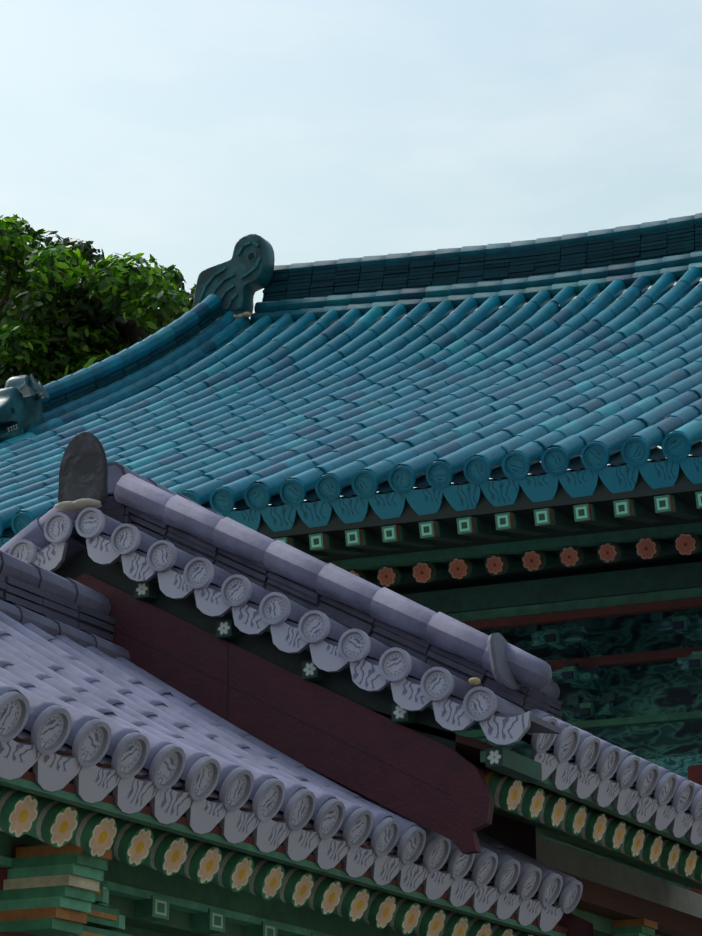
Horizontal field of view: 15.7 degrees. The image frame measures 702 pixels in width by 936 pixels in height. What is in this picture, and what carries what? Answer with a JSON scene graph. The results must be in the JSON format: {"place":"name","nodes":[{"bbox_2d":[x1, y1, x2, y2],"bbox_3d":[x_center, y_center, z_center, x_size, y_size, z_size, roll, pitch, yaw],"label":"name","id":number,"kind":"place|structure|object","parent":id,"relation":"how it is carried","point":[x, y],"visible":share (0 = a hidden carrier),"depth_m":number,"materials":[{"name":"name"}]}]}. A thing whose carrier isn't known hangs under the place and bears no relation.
{"place":"outdoors","nodes":[
{"label":"outdoors","id":0,"kind":"place"},
{"bbox_2d":[0,214,199,535],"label":"tree","id":1,"kind":"object","parent":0,"point":[53,292],"depth_m":43.03,"materials":[{"name":"green plant"}]},
{"bbox_2d":[216,312,250,319],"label":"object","id":2,"kind":"object","parent":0,"point":[246,314],"visible":0.35,"depth_m":33.61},
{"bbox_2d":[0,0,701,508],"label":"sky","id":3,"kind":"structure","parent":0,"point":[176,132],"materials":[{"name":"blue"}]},
{"bbox_2d":[2,454,701,889],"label":"hall eaves","id":4,"kind":"object","parent":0,"point":[594,600],"visible":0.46,"depth_m":21.27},
{"bbox_2d":[0,266,701,547],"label":"hall roof tiles","id":5,"kind":"object","parent":4,"relation":"on","point":[328,409],"visible":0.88,"depth_m":25.06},
{"bbox_2d":[0,213,701,434],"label":"hall ridges","id":6,"kind":"object","parent":5,"relation":"on","point":[628,256],"visible":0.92,"depth_m":32.20,"materials":[{"name":"blue tile"}]},
{"bbox_2d":[0,374,49,442],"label":"roof ornament","id":7,"kind":"object","parent":6,"relation":"on","point":[21,396],"visible":0.92,"depth_m":28.87,"materials":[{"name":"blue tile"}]},
{"bbox_2d":[193,234,274,332],"bbox_3d":[-1.582,-2.477,34.026,1.127,1.176,0.335,-9,-20,26],"label":"ridge ornament","id":8,"kind":"object","parent":6,"relation":"on","point":[240,278],"visible":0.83,"depth_m":33.87,"materials":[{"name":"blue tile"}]},
{"bbox_2d":[688,764,701,894],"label":"hall wall","id":9,"kind":"structure","parent":0,"point":[695,773],"depth_m":21.52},
{"label":"ground","id":10,"kind":"structure","parent":0,"visible":0},
{"bbox_2d":[0,737,701,935],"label":"eaves","id":11,"kind":"object","parent":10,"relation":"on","point":[72,863],"visible":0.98,"depth_m":12.25,"materials":[{"name":"paint"}]},
{"bbox_2d":[0,550,582,931],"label":"roof tiles","id":12,"kind":"object","parent":11,"relation":"on","point":[81,686],"visible":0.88,"depth_m":12.43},
{"bbox_2d":[55,550,701,890],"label":"board","id":13,"kind":"object","parent":10,"relation":"on","point":[425,768],"visible":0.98,"depth_m":13.91,"materials":[{"name":"brown wood"}]},
{"bbox_2d":[8,432,701,844],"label":"roof edge tiles","id":14,"kind":"object","parent":13,"relation":"on","point":[594,766],"visible":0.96,"depth_m":14.09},
{"bbox_2d":[55,498,480,684],"bbox_3d":[-0.521,0.664,14.002,2.659,1.333,0.171,-9,-20,26],"label":"tall roof mortar","id":15,"kind":"object","parent":14,"relation":"attached to","point":[78,505],"visible":0.96,"depth_m":14.66,"materials":[{"name":"paint"}]},
{"bbox_2d":[0,462,561,719],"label":"tall roof ridges","id":16,"kind":"object","parent":14,"relation":"on","point":[383,615],"visible":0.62,"depth_m":14.23,"materials":[{"name":"grey tile"}]}
]}

